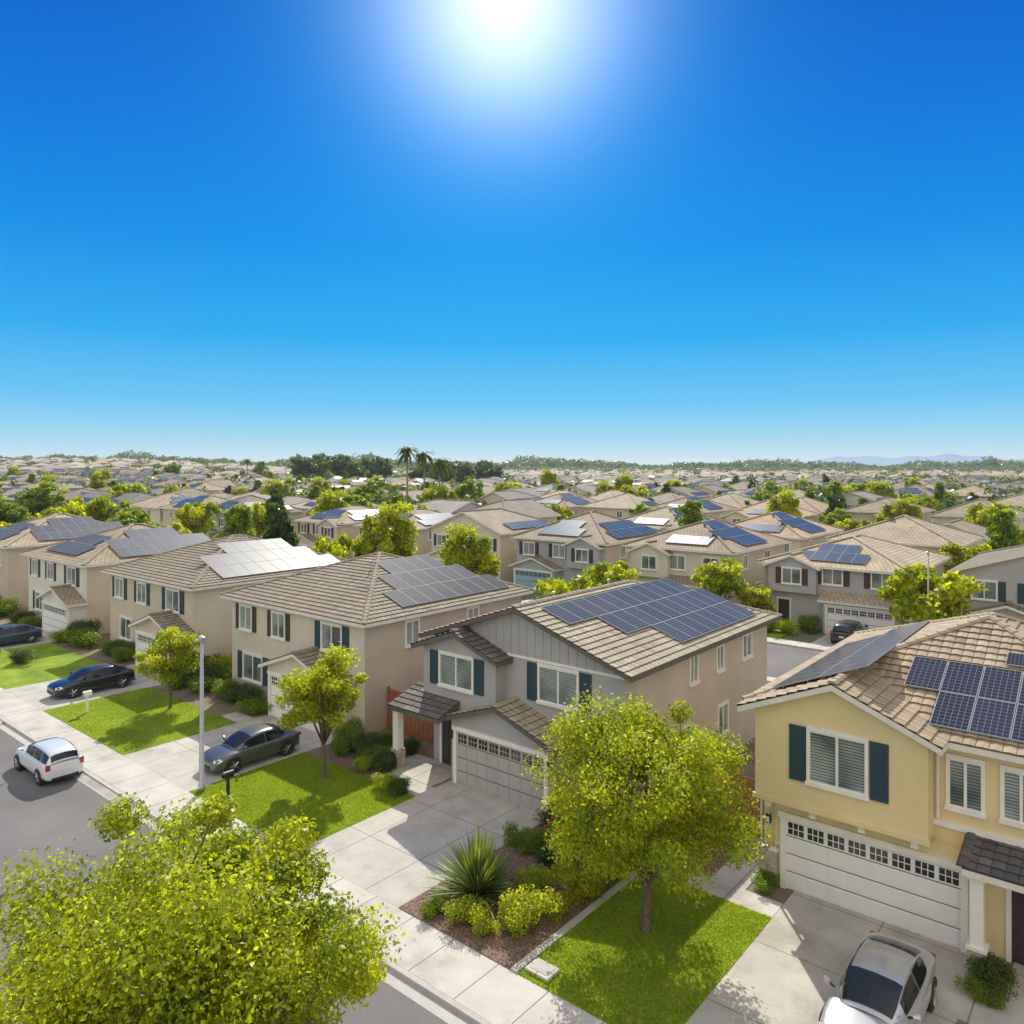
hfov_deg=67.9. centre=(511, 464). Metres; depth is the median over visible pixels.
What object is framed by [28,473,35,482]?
tree
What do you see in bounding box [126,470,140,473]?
house
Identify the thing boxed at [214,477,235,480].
house
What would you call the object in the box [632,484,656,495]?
house
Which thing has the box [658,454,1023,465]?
hills
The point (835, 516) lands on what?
tree
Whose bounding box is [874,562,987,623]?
tree
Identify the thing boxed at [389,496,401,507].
tree
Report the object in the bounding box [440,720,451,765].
door
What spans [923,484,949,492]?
house
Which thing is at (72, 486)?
house
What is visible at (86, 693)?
mailbox
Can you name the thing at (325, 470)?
tree
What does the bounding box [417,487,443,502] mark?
tree
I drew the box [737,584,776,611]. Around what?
tree
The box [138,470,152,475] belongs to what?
house
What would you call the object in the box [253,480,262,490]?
tree
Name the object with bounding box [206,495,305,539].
house
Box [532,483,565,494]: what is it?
house
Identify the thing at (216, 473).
house
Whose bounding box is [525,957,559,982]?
utility cover
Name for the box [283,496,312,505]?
house
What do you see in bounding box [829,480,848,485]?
house
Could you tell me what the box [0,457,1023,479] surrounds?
distant houses
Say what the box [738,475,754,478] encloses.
house
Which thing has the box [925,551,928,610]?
street lamp
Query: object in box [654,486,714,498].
house
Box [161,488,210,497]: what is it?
house
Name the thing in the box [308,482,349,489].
house
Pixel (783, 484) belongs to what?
house
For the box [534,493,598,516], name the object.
house
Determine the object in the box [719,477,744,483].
house
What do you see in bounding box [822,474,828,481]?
tree
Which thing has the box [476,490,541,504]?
house
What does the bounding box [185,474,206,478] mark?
house
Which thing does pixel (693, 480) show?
house
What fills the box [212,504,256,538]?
tree
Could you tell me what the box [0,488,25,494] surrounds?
house
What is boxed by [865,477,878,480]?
house
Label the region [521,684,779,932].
tree
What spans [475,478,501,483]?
house
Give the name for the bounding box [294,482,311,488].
house
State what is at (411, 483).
house
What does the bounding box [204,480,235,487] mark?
house
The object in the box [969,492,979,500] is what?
tree
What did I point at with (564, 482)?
house
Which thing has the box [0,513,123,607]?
house
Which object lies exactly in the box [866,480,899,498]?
tree
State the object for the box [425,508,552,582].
house
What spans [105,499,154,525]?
tree
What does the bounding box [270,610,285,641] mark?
window
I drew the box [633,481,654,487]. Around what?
house
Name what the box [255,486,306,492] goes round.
house
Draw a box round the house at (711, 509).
[648,496,737,520]
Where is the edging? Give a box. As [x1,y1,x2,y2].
[511,860,650,972]
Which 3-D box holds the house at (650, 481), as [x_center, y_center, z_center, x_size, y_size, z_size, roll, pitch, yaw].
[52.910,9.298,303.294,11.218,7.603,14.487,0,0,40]
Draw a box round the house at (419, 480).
[409,478,432,482]
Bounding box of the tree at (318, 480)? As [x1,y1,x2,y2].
[310,476,332,495]
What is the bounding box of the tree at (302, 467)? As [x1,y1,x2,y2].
[287,455,317,477]
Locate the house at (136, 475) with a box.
[119,473,149,478]
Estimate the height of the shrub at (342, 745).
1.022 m
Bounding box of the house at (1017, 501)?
[993,494,1023,509]
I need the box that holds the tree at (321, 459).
[309,456,328,475]
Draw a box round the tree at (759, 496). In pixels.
[746,490,772,500]
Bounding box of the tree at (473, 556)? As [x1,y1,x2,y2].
[438,522,501,577]
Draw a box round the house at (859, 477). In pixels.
[850,476,865,479]
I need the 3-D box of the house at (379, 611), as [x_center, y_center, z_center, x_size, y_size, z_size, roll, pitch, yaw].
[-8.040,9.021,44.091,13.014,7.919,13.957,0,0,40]
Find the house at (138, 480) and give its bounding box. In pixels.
[131,478,157,484]
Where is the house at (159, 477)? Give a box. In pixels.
[147,474,167,479]
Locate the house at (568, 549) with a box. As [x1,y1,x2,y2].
[508,511,664,592]
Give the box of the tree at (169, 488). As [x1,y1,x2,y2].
[161,484,193,493]
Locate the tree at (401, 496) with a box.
[388,493,411,506]
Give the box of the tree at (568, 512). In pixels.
[562,507,573,517]
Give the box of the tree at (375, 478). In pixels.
[371,475,382,486]
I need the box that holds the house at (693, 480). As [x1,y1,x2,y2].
[686,478,713,482]
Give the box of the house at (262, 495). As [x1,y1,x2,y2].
[222,491,270,499]
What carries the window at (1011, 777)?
in the house at (889, 776)
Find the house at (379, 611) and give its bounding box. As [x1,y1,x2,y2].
[219,551,533,737]
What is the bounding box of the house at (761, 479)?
[746,477,768,484]
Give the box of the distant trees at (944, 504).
[0,454,1023,520]
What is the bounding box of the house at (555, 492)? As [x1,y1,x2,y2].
[538,490,590,497]
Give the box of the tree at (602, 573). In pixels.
[587,559,640,586]
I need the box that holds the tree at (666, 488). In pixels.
[661,483,674,493]
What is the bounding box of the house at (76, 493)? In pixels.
[54,488,92,507]
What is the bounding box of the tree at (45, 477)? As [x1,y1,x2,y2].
[38,474,58,488]
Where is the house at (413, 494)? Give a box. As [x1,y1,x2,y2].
[384,490,456,503]
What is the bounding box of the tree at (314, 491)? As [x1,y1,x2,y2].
[306,485,322,499]
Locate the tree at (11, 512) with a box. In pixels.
[0,494,32,524]
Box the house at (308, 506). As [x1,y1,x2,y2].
[289,495,382,516]
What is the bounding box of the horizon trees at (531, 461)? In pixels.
[0,449,1023,468]
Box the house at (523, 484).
[508,482,535,487]
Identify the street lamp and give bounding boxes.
[195,635,205,791]
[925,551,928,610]
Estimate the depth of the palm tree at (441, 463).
133.41 m
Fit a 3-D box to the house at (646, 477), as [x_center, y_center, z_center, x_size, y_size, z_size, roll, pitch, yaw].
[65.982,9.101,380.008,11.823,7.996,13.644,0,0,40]
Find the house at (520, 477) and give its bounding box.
[508,476,532,480]
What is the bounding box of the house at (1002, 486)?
[991,483,1023,493]
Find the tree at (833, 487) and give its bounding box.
[823,481,846,507]
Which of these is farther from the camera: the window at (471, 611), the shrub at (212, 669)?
the shrub at (212, 669)
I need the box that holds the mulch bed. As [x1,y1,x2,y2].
[306,743,732,969]
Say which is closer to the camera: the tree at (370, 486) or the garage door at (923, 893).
the garage door at (923, 893)
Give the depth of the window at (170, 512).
131.34 m
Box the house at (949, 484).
[945,481,966,487]
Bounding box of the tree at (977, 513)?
[963,502,1016,527]
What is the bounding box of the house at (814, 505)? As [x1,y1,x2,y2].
[794,496,844,522]
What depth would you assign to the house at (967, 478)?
333.23 m
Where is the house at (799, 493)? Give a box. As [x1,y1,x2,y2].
[772,489,822,501]
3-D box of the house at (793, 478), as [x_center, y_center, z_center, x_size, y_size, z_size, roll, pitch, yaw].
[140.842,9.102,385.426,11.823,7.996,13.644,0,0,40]
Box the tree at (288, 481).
[283,477,296,485]
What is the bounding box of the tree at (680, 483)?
[669,479,688,486]
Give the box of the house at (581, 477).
[574,475,591,479]
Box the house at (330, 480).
[325,478,346,481]
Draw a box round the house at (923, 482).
[917,480,934,484]
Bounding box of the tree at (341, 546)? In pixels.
[309,533,353,558]
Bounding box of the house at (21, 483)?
[6,481,29,486]
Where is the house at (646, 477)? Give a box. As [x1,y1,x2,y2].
[631,475,655,479]
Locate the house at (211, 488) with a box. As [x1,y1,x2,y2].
[187,482,224,492]
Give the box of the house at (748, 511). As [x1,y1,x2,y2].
[719,500,818,522]
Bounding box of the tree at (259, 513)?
[250,500,286,534]
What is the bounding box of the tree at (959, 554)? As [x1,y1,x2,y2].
[938,541,991,573]
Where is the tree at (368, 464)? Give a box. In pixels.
[360,456,375,474]
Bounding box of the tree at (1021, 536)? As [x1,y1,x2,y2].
[1013,525,1023,543]
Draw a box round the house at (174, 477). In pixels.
[158,475,191,481]
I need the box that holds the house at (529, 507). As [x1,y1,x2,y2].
[453,498,560,522]
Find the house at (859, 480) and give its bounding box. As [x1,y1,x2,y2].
[848,479,870,482]
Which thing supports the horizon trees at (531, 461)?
on the ground at (805, 636)
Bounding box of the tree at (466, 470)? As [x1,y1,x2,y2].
[454,463,475,481]
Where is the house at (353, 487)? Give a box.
[344,484,388,493]
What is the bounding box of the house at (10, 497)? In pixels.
[3,492,23,501]
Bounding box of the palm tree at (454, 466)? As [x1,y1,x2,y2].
[448,463,462,484]
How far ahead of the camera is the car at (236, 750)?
32.61 m
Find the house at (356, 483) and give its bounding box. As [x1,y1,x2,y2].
[346,481,366,485]
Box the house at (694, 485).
[682,481,699,487]
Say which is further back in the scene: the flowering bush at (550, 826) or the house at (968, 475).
the house at (968, 475)
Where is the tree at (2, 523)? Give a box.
[0,521,10,526]
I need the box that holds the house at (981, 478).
[974,476,995,480]
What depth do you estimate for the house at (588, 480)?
320.33 m
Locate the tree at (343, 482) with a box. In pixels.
[340,478,349,485]
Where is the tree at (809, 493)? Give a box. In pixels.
[804,489,814,499]
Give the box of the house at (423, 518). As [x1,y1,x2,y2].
[353,508,452,556]
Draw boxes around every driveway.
[0,630,967,1023]
[524,598,838,646]
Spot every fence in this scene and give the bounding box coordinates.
[387,686,433,743]
[657,759,764,838]
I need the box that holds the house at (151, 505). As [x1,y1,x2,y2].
[129,492,190,525]
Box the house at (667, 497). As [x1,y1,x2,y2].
[646,492,685,502]
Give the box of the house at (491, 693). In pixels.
[388,578,781,812]
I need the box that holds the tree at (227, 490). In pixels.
[223,485,231,493]
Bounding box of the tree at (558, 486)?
[556,484,564,490]
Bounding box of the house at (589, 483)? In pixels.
[571,482,598,487]
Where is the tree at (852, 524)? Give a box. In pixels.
[832,518,871,532]
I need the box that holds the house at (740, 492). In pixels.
[705,489,752,498]
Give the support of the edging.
on the yard at (220, 707)
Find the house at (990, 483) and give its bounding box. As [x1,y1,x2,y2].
[973,479,1000,485]
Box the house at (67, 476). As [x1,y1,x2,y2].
[56,475,83,478]
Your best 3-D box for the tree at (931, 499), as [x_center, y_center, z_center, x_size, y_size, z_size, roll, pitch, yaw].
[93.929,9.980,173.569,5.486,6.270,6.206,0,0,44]
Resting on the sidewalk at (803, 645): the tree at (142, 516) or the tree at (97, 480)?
the tree at (97, 480)
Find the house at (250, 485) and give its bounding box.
[231,481,271,489]
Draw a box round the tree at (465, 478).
[462,476,471,482]
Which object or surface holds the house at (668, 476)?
on the ground at (805, 636)
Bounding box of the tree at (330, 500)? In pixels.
[305,489,350,515]
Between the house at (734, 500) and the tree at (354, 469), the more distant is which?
the tree at (354, 469)
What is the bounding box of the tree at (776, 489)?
[761,480,785,494]
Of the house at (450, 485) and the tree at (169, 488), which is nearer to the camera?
the tree at (169, 488)
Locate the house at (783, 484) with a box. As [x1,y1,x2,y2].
[778,481,793,487]
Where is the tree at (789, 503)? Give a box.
[762,489,803,517]
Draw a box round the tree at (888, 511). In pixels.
[873,496,924,522]
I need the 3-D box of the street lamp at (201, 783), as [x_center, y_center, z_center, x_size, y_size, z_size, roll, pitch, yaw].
[-12.278,9.798,29.982,0.342,6.144,0.351,0,0,40]
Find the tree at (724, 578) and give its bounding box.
[691,557,750,600]
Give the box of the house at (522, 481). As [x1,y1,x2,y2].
[506,479,530,483]
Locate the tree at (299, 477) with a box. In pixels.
[296,475,302,482]
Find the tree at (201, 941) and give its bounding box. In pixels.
[0,787,405,1023]
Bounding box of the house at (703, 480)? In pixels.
[693,479,730,485]
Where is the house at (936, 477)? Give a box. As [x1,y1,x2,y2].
[931,476,950,480]
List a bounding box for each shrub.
[0,596,18,605]
[0,601,24,617]
[6,609,38,623]
[6,648,37,663]
[17,614,41,626]
[47,628,70,642]
[60,627,101,648]
[62,617,102,643]
[98,638,119,654]
[104,639,135,655]
[109,642,135,662]
[165,670,191,690]
[182,672,231,693]
[185,661,231,682]
[199,653,221,664]
[204,653,231,677]
[211,677,239,699]
[223,682,252,702]
[223,684,265,702]
[234,695,270,715]
[327,728,367,757]
[332,715,365,740]
[349,731,386,754]
[352,753,376,772]
[354,741,392,765]
[368,746,399,772]
[369,730,392,745]
[369,771,395,789]
[386,775,410,797]
[403,736,421,753]
[416,888,450,920]
[441,892,492,926]
[465,851,501,867]
[471,916,501,937]
[496,884,562,938]
[501,821,549,856]
[512,862,565,896]
[530,842,575,870]
[532,802,576,825]
[541,890,570,923]
[551,852,607,907]
[557,829,585,853]
[574,818,613,840]
[574,843,600,865]
[658,820,709,843]
[669,837,711,857]
[749,865,779,895]
[763,870,780,884]
[767,622,777,631]
[775,617,800,634]
[797,613,820,633]
[952,970,1007,1009]
[964,952,1019,1002]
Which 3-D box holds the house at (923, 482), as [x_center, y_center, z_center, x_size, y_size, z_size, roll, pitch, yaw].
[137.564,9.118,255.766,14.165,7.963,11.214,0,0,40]
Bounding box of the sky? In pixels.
[0,0,1023,464]
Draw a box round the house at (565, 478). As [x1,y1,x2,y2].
[557,477,579,480]
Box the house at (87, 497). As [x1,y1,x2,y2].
[73,490,111,505]
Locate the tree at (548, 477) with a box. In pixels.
[539,469,560,485]
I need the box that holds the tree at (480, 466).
[473,459,494,476]
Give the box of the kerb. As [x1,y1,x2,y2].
[0,716,491,1023]
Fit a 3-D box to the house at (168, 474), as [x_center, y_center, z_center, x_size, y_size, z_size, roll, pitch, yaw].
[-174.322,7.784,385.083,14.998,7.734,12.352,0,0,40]
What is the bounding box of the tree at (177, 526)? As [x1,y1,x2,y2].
[144,521,191,533]
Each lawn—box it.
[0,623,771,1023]
[533,592,801,638]
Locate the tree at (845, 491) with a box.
[839,487,849,493]
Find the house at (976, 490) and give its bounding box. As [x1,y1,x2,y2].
[948,485,1004,507]
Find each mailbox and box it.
[82,690,91,711]
[221,769,233,797]
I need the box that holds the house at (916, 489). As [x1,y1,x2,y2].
[894,484,934,516]
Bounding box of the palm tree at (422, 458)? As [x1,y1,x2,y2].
[411,450,435,493]
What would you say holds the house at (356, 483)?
on the ground at (805, 636)
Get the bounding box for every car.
[0,624,42,643]
[14,737,83,785]
[47,663,135,698]
[204,723,300,773]
[817,931,937,1023]
[830,620,868,642]
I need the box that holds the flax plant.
[417,826,533,924]
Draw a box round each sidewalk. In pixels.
[0,687,606,1023]
[522,518,933,681]
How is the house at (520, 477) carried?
on the ground at (805, 636)
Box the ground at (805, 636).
[522,517,954,642]
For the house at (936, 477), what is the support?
on the ground at (805, 636)
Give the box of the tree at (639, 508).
[624,503,652,518]
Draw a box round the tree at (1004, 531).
[985,510,1023,549]
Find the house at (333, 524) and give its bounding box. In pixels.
[292,505,378,558]
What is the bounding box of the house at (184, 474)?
[168,473,193,476]
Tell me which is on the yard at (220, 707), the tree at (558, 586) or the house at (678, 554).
the tree at (558, 586)
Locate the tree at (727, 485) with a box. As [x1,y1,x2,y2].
[720,484,735,489]
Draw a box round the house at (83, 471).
[70,470,93,476]
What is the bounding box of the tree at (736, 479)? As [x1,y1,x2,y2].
[732,475,739,483]
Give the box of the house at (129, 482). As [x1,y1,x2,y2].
[106,480,150,486]
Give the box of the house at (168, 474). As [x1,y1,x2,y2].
[160,473,176,475]
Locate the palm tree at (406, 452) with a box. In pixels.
[394,446,420,503]
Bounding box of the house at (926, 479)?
[920,477,932,480]
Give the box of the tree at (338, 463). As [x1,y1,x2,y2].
[322,454,352,475]
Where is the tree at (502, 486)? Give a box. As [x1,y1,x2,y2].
[493,482,522,490]
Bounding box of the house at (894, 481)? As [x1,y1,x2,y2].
[876,479,905,484]
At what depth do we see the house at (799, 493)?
164.60 m
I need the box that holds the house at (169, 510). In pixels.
[159,495,231,526]
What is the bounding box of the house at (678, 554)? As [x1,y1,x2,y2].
[622,519,791,604]
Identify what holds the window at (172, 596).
in the house at (182, 588)
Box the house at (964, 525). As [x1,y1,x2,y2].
[942,519,991,545]
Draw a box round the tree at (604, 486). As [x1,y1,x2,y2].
[595,480,615,493]
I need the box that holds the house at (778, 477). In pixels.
[766,476,791,481]
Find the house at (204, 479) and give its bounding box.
[191,477,213,481]
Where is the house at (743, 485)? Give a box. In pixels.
[728,481,760,489]
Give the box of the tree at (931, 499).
[914,495,935,508]
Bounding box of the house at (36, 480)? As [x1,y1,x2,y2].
[34,478,59,482]
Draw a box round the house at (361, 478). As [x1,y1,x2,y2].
[348,476,366,479]
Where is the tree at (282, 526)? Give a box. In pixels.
[260,501,299,546]
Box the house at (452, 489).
[448,483,492,491]
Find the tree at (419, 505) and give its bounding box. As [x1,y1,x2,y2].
[397,503,429,510]
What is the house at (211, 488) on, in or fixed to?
on the ground at (805, 636)
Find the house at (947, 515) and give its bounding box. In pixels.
[929,498,1023,529]
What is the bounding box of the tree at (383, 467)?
[373,456,393,477]
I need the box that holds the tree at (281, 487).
[259,478,296,496]
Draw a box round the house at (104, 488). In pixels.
[93,486,109,490]
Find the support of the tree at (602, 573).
on the sidewalk at (803, 645)
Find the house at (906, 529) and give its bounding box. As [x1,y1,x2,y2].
[825,514,983,582]
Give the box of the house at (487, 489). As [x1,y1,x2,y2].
[448,486,494,493]
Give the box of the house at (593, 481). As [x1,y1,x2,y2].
[589,479,608,483]
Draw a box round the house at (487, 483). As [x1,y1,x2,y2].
[481,481,496,486]
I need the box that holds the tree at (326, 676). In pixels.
[273,641,368,778]
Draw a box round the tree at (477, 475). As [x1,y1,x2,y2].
[473,470,485,478]
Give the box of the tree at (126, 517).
[105,510,137,526]
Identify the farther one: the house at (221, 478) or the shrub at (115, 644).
the house at (221, 478)
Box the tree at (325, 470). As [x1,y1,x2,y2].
[320,464,337,477]
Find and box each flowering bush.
[534,815,573,847]
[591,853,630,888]
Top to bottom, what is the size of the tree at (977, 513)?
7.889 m
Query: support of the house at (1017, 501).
on the ground at (805, 636)
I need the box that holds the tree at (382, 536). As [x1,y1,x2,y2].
[351,500,418,557]
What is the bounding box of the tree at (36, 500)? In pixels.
[17,481,64,518]
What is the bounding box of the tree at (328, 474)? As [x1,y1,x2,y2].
[323,471,334,477]
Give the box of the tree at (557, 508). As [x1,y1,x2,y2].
[543,503,568,520]
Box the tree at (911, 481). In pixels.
[902,477,922,487]
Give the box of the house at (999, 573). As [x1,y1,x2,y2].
[948,544,1023,619]
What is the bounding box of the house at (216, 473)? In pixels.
[202,471,223,475]
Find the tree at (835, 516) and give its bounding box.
[816,507,851,533]
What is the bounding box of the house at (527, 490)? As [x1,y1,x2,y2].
[475,487,542,498]
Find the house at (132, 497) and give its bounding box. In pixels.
[108,492,154,508]
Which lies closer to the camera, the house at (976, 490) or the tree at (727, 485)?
the house at (976, 490)
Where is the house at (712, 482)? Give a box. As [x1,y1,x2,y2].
[696,481,722,485]
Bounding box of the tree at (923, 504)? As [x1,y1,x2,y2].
[901,493,935,519]
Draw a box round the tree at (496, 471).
[483,465,503,477]
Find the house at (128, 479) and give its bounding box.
[118,478,133,480]
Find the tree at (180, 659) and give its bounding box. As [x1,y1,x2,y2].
[133,625,206,708]
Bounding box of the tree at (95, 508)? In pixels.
[64,494,118,521]
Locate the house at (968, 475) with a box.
[962,474,976,477]
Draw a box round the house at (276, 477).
[271,475,292,479]
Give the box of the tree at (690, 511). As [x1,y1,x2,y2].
[675,500,705,526]
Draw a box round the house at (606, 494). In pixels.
[587,490,625,499]
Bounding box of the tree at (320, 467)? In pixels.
[317,460,328,476]
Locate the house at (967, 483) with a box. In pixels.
[957,481,973,485]
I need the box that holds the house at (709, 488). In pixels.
[694,485,733,493]
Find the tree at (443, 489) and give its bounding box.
[432,484,458,499]
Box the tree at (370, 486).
[353,479,383,495]
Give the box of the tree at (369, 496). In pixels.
[358,490,381,500]
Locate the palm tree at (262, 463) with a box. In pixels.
[256,461,266,475]
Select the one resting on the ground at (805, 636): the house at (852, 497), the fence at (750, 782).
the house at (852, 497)
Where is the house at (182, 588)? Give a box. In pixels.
[99,534,347,671]
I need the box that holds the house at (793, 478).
[785,475,801,481]
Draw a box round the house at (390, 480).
[382,477,405,482]
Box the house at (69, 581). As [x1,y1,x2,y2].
[19,523,210,633]
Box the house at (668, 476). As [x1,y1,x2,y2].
[653,475,675,480]
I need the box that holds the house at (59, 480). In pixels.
[49,479,70,482]
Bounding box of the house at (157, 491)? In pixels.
[148,487,183,494]
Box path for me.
[222,712,1023,1023]
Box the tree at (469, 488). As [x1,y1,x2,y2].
[454,479,485,498]
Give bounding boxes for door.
[42,600,68,632]
[135,629,169,671]
[267,670,329,736]
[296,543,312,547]
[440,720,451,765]
[452,724,549,812]
[513,568,552,592]
[776,596,791,620]
[778,809,967,952]
[824,603,894,633]
[1006,889,1023,964]
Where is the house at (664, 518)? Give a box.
[621,505,732,531]
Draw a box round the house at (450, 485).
[435,483,455,488]
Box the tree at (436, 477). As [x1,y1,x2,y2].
[428,463,453,481]
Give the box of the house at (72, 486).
[58,483,95,490]
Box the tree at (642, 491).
[617,484,650,497]
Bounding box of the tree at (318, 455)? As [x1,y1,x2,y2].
[308,452,325,475]
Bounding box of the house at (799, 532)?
[731,511,843,552]
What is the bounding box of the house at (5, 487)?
[1,484,17,490]
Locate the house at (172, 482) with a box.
[151,479,186,487]
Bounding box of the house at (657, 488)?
[650,484,681,490]
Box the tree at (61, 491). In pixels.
[56,488,69,494]
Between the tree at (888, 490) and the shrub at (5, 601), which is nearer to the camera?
the shrub at (5, 601)
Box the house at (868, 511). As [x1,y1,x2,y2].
[843,497,935,523]
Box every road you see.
[0,729,446,1023]
[767,519,933,677]
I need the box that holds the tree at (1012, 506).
[1007,505,1023,510]
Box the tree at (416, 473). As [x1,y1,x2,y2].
[408,466,426,478]
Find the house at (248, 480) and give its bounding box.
[234,477,264,485]
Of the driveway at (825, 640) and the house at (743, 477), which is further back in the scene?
the house at (743, 477)
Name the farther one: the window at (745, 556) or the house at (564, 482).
the house at (564, 482)
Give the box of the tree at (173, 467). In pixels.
[163,461,181,473]
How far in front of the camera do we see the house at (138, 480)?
293.48 m
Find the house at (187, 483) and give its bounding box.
[175,482,192,486]
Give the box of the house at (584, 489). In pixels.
[567,485,597,495]
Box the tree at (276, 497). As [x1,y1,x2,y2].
[259,487,288,529]
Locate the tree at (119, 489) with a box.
[108,483,146,495]
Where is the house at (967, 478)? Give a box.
[955,477,979,482]
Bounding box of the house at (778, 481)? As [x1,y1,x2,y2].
[759,479,792,485]
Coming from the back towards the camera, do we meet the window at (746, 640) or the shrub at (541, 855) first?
the window at (746, 640)
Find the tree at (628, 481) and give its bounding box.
[612,473,634,489]
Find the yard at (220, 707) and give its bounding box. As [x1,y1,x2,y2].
[0,607,1013,1023]
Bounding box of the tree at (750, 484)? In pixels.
[747,479,755,488]
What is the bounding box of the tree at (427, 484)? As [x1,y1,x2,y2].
[420,481,430,490]
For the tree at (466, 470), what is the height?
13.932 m
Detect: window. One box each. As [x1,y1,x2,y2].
[31,558,38,576]
[34,590,42,611]
[46,561,53,580]
[66,565,76,586]
[114,576,123,599]
[119,615,131,641]
[135,581,146,605]
[164,587,179,613]
[169,511,172,518]
[220,518,225,526]
[238,603,252,632]
[241,650,262,685]
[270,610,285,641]
[300,523,306,533]
[314,525,318,534]
[319,620,342,652]
[324,527,330,537]
[404,617,419,648]
[428,529,431,540]
[436,534,446,546]
[437,650,474,694]
[466,605,479,618]
[485,538,493,551]
[522,541,534,555]
[536,662,579,712]
[552,543,565,558]
[574,548,588,563]
[620,544,625,558]
[640,554,656,570]
[670,554,685,570]
[688,655,699,687]
[702,556,719,570]
[715,644,725,673]
[717,699,729,737]
[732,518,741,522]
[741,632,753,661]
[743,554,748,570]
[755,581,761,587]
[764,549,769,557]
[781,566,801,585]
[785,543,789,552]
[805,725,869,801]
[821,569,843,586]
[870,573,891,589]
[944,752,986,819]
[970,579,997,601]
[998,764,1023,828]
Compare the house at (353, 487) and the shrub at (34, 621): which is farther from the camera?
the house at (353, 487)
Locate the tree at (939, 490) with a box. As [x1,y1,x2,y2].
[932,482,947,504]
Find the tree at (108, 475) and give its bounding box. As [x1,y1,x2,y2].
[101,469,112,479]
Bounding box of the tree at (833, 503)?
[822,495,842,515]
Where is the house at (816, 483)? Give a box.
[809,481,842,489]
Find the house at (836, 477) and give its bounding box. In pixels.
[828,476,847,479]
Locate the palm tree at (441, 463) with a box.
[426,457,452,490]
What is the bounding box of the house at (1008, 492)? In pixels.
[982,485,1014,494]
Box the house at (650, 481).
[641,479,655,482]
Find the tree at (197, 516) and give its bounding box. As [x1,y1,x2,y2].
[168,500,221,534]
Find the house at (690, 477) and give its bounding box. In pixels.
[684,476,700,479]
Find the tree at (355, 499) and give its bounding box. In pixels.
[341,488,372,507]
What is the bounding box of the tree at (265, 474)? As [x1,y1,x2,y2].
[263,469,272,477]
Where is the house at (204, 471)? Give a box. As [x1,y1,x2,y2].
[194,470,211,473]
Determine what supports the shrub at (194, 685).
on the yard at (220, 707)
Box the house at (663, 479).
[655,478,680,481]
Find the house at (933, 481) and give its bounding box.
[926,479,945,483]
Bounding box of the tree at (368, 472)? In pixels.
[363,470,372,477]
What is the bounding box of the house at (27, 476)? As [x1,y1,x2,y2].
[19,473,41,477]
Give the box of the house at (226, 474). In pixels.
[217,473,241,476]
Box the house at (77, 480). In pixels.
[61,478,87,483]
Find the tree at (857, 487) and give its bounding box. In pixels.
[843,482,874,491]
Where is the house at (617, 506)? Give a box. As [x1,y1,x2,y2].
[580,493,663,518]
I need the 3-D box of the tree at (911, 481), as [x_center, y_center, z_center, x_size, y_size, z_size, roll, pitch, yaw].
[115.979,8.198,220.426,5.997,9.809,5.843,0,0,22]
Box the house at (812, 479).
[810,477,834,481]
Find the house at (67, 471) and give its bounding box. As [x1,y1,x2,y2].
[56,469,74,475]
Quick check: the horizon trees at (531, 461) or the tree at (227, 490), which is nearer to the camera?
the tree at (227, 490)
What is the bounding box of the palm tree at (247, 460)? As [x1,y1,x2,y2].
[241,459,251,479]
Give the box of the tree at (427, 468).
[419,462,432,475]
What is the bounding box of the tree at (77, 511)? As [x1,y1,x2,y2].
[34,506,86,519]
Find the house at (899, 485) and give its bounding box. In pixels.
[891,481,913,489]
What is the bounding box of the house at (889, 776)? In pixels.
[737,612,1023,975]
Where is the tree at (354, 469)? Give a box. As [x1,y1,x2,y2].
[344,460,366,477]
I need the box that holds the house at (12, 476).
[2,475,19,479]
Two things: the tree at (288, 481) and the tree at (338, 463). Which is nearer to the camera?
the tree at (288, 481)
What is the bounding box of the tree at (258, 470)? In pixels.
[253,463,268,474]
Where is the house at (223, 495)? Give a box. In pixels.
[194,492,236,497]
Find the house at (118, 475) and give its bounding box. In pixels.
[113,472,130,478]
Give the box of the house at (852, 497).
[844,491,884,512]
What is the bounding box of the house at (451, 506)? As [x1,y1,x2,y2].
[413,499,481,513]
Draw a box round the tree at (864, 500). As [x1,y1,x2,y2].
[857,497,869,505]
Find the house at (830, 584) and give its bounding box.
[756,534,952,633]
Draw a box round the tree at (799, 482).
[793,478,809,489]
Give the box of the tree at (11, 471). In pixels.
[4,466,18,475]
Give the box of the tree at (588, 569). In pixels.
[582,562,612,586]
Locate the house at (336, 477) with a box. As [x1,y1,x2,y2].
[324,476,341,479]
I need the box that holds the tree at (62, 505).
[55,499,72,510]
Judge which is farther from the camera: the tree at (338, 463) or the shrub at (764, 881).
the tree at (338, 463)
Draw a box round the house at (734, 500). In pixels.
[707,493,760,508]
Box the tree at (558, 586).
[531,573,590,600]
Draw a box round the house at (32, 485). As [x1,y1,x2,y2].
[17,483,61,488]
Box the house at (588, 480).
[582,478,595,481]
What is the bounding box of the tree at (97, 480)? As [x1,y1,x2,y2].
[85,471,107,488]
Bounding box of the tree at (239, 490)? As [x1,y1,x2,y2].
[231,486,248,494]
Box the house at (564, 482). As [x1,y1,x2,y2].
[560,480,583,485]
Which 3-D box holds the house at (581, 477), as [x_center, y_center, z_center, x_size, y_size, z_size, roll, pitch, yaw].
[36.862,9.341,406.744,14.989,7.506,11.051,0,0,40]
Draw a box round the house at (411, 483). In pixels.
[392,480,420,488]

